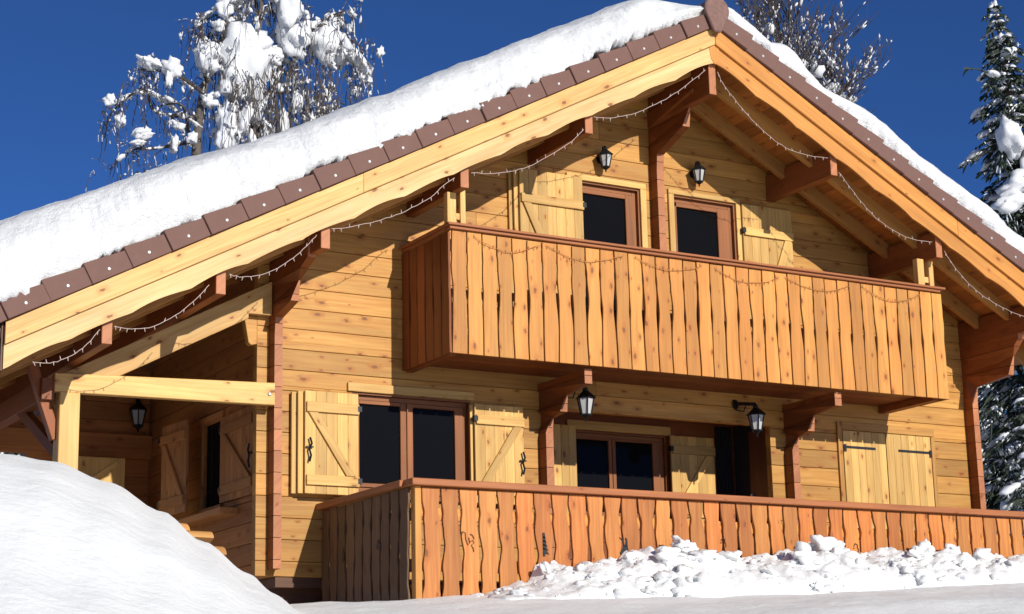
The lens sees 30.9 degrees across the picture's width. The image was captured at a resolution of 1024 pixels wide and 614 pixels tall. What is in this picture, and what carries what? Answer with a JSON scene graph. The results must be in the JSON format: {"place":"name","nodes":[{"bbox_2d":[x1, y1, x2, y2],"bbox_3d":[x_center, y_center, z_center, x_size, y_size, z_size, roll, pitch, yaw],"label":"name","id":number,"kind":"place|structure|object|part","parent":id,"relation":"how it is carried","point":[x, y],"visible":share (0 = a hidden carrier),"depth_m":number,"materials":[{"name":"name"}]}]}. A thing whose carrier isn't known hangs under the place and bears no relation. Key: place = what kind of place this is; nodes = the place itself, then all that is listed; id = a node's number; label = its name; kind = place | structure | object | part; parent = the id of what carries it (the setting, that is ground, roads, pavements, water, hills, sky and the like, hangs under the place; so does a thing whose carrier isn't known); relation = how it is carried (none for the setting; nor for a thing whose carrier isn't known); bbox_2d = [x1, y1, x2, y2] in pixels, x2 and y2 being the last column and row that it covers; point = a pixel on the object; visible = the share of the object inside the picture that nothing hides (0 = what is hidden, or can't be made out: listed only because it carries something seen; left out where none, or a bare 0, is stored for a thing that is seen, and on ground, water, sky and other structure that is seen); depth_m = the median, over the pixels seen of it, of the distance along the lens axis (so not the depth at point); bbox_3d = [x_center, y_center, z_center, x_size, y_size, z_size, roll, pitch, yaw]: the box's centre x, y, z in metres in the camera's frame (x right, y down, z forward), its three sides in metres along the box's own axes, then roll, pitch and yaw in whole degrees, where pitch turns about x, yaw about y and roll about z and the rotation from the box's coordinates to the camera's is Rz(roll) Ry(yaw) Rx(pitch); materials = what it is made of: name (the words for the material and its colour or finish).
{"place":"outdoors","nodes":[
{"label":"outdoors","id":0,"kind":"place"},
{"bbox_2d":[0,454,1023,613],"bbox_3d":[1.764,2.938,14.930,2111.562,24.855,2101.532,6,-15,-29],"label":"snow ground","id":1,"kind":"structure","parent":0,"point":[73,540],"depth_m":12.38,"materials":[{"name":"white snow"}]},
{"bbox_2d":[0,452,20,455],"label":"spruce tree","id":2,"kind":"object","parent":1,"relation":"on","point":[18,454],"depth_m":36.52,"materials":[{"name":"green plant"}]},
{"bbox_2d":[78,456,124,487],"bbox_3d":[-4.605,2.615,20.375,0.550,1.900,0.445,6,-15,-29],"label":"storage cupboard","id":3,"kind":"object","parent":1,"relation":"on","point":[110,469],"visible":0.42,"depth_m":20.40,"materials":[{"name":"brown wood"}]},
{"bbox_3d":[-4.532,2.308,20.255,0.480,1.340,0.043,6,-15,-29],"label":"door","id":4,"kind":"part","parent":3,"relation":"part of","materials":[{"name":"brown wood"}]},
{"bbox_2d":[0,282,274,504],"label":"covered timber porch","id":5,"kind":"object","parent":1,"relation":"on","point":[68,426],"visible":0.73,"depth_m":17.91,"materials":[{"name":"brown wood"}]},
{"bbox_2d":[129,399,147,431],"bbox_3d":[-4.283,1.240,21.218,0.205,0.398,0.279,1,-13,-12],"label":"wall lantern","id":6,"kind":"object","parent":5,"relation":"attached to","point":[138,409],"depth_m":21.14,"materials":[{"name":"black metal"}]},
{"bbox_2d":[86,0,386,188],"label":"birch tree","id":7,"kind":"object","parent":1,"relation":"on","point":[247,60],"visible":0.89,"depth_m":34.35,"materials":[{"name":"grey plant"}]},
{"bbox_2d":[0,0,1023,603],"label":"chalet","id":8,"kind":"object","parent":1,"relation":"on","point":[432,338],"visible":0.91,"depth_m":19.92,"materials":[{"name":"brown wood"}]},
{"bbox_2d":[199,410,224,512],"bbox_3d":[-3.134,1.644,19.464,0.090,1.030,0.630,6,-15,-29],"label":"window","id":9,"kind":"structure","parent":8,"relation":"in","point":[214,439],"depth_m":19.57,"materials":[{"name":"black glass"}]},
{"bbox_2d":[0,0,703,325],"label":"roof snow","id":10,"kind":"structure","parent":8,"relation":"on","point":[38,245],"depth_m":17.55,"materials":[{"name":"white snow"}]},
{"bbox_2d":[32,69,704,365],"bbox_3d":[-1.000,-1.062,18.201,7.342,3.941,0.026,6,-15,-29],"label":"light garland","id":11,"kind":"object","parent":8,"relation":"hanging from","point":[358,227],"visible":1,"depth_m":17.83,"materials":[{"name":"beige"}]},
{"bbox_2d":[358,395,467,497],"bbox_3d":[-1.060,1.446,19.094,1.340,1.005,0.106,6,-15,-29],"label":"window","id":12,"kind":"structure","parent":8,"relation":"in","point":[399,439],"depth_m":19.08,"materials":[{"name":"black glass"}]},
{"bbox_2d":[568,387,595,421],"bbox_3d":[0.728,1.007,19.669,0.386,0.412,0.207,10,-17,-39],"label":"wall lantern","id":13,"kind":"object","parent":8,"relation":"attached to","point":[585,397],"depth_m":19.66,"materials":[{"name":"black metal"}]},
{"bbox_2d":[596,146,612,171],"bbox_3d":[1.050,-1.669,20.888,0.164,0.318,0.223,1,-13,-12],"label":"wall lantern","id":14,"kind":"object","parent":8,"relation":"attached to","point":[604,157],"depth_m":20.83,"materials":[{"name":"black metal"}]},
{"bbox_2d":[582,184,636,346],"bbox_3d":[1.005,-0.340,20.761,0.955,2.090,0.106,6,-15,-29],"label":"balcony door","id":15,"kind":"structure","parent":8,"relation":"in","point":[609,216],"depth_m":20.95,"materials":[{"name":"black glass"}]},
{"bbox_2d":[576,432,663,517],"bbox_3d":[1.204,1.986,21.422,1.310,1.015,0.106,6,-15,-29],"label":"window","id":16,"kind":"structure","parent":8,"relation":"in","point":[603,460],"depth_m":21.45,"materials":[{"name":"black glass"}]},
{"bbox_2d":[316,477,1023,601],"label":"porch railing","id":17,"kind":"object","parent":8,"relation":"attached to","point":[363,531],"visible":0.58,"depth_m":17.59,"materials":[{"name":"brown wood"}]},
{"bbox_2d":[474,235,919,303],"bbox_3d":[2.188,-0.368,20.100,5.940,0.190,0.028,6,-15,-29],"label":"light garland","id":18,"kind":"object","parent":8,"relation":"attached to","point":[691,268],"visible":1,"depth_m":19.93,"materials":[{"name":"white"}]},
{"bbox_2d":[689,161,705,186],"bbox_3d":[2.166,-1.547,21.520,0.164,0.318,0.223,1,-13,-12],"label":"wall lantern","id":19,"kind":"object","parent":8,"relation":"attached to","point":[697,173],"depth_m":21.46,"materials":[{"name":"black metal"}]},
{"bbox_2d":[674,198,732,352],"bbox_3d":[2.220,-0.206,21.450,0.860,2.090,0.106,6,-15,-29],"label":"balcony door","id":20,"kind":"structure","parent":8,"relation":"in","point":[701,228],"depth_m":21.59,"materials":[{"name":"black glass"}]},
{"bbox_2d":[714,426,733,550],"bbox_3d":[2.540,2.563,22.034,0.278,2.300,0.051,6,-15,-29],"label":"door","id":21,"kind":"structure","parent":8,"relation":"in","point":[723,450],"depth_m":22.19,"materials":[{"name":"black"}]},
{"bbox_2d":[733,399,765,436],"bbox_3d":[2.703,1.255,21.053,0.388,0.464,0.219,-8,-15,25],"label":"wall lantern","id":22,"kind":"object","parent":8,"relation":"attached to","point":[755,414],"depth_m":20.97,"materials":[{"name":"black metal"}]},
{"bbox_2d":[748,428,770,554],"bbox_3d":[2.936,2.454,21.518,0.086,2.100,0.480,6,-15,-29],"label":"door leaf","id":23,"kind":"structure","parent":8,"relation":"in","point":[757,445],"depth_m":21.72,"materials":[{"name":"brown wood"}]},
{"bbox_2d":[717,72,1021,315],"bbox_3d":[4.409,-1.196,21.447,4.869,2.425,0.026,6,-15,-29],"label":"light garland","id":24,"kind":"object","parent":8,"relation":"hanging from","point":[858,198],"visible":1,"depth_m":21.19,"materials":[{"name":"beige"}]},
{"bbox_2d":[728,7,1023,253],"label":"roof snow","id":25,"kind":"structure","parent":8,"relation":"on","point":[868,120],"depth_m":21.56,"materials":[{"name":"white snow"}]},
{"bbox_2d":[470,535,1023,599],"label":"snow pile","id":26,"kind":"object","parent":1,"relation":"on","point":[817,564],"visible":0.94,"depth_m":17.58,"materials":[{"name":"white snow"}]},
{"bbox_2d":[734,0,891,112],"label":"bare tree","id":27,"kind":"object","parent":1,"relation":"on","point":[817,69],"visible":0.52,"depth_m":38.95,"materials":[{"name":"grey wood"}]},
{"bbox_2d":[958,0,1023,535],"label":"spruce tree","id":28,"kind":"object","parent":1,"relation":"on","point":[1005,197],"visible":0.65,"depth_m":46.76,"materials":[{"name":"green plant"}]},
{"bbox_2d":[977,384,1015,484],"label":"spruce tree","id":29,"kind":"object","parent":1,"relation":"on","point":[985,448],"depth_m":50.54,"materials":[{"name":"green plant"}]},
{"bbox_2d":[993,387,1023,548],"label":"spruce tree","id":30,"kind":"object","parent":1,"relation":"on","point":[1011,492],"visible":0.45,"depth_m":42.17,"materials":[{"name":"green plant"}]},
{"bbox_3d":[-3.401,2.383,16.513,0.760,0.660,0.400,6,-15,-29],"label":"firewood stack","id":31,"kind":"object","parent":1,"relation":"on","visible":0},
{"bbox_2d":[188,531,213,542],"bbox_3d":[-2.908,2.097,16.899,0.340,0.105,0.150,8,-10,-35],"label":"firewood log","id":32,"kind":"object","parent":31,"relation":"on","point":[205,536],"visible":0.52,"depth_m":16.90,"materials":[{"name":"brown wood"}]},
{"bbox_2d":[180,523,189,531],"bbox_3d":[-3.091,2.001,16.754,0.150,0.105,0.340,3,-8,41],"label":"firewood log","id":33,"kind":"object","parent":32,"relation":"on","point":[186,527],"visible":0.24,"depth_m":16.82,"materials":[{"name":"brown wood"}]},
{"bbox_2d":[214,546,226,555],"bbox_3d":[-2.777,2.226,16.849,0.340,0.105,0.150,11,-1,-43],"label":"firewood log","id":34,"kind":"object","parent":31,"relation":"on","point":[222,550],"visible":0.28,"depth_m":16.90,"materials":[{"name":"brown wood"}]},
{"bbox_2d":[0,0,1023,421],"label":"sky","id":35,"kind":"structure","parent":0,"point":[58,58],"materials":[{"name":"blue"}]}
]}

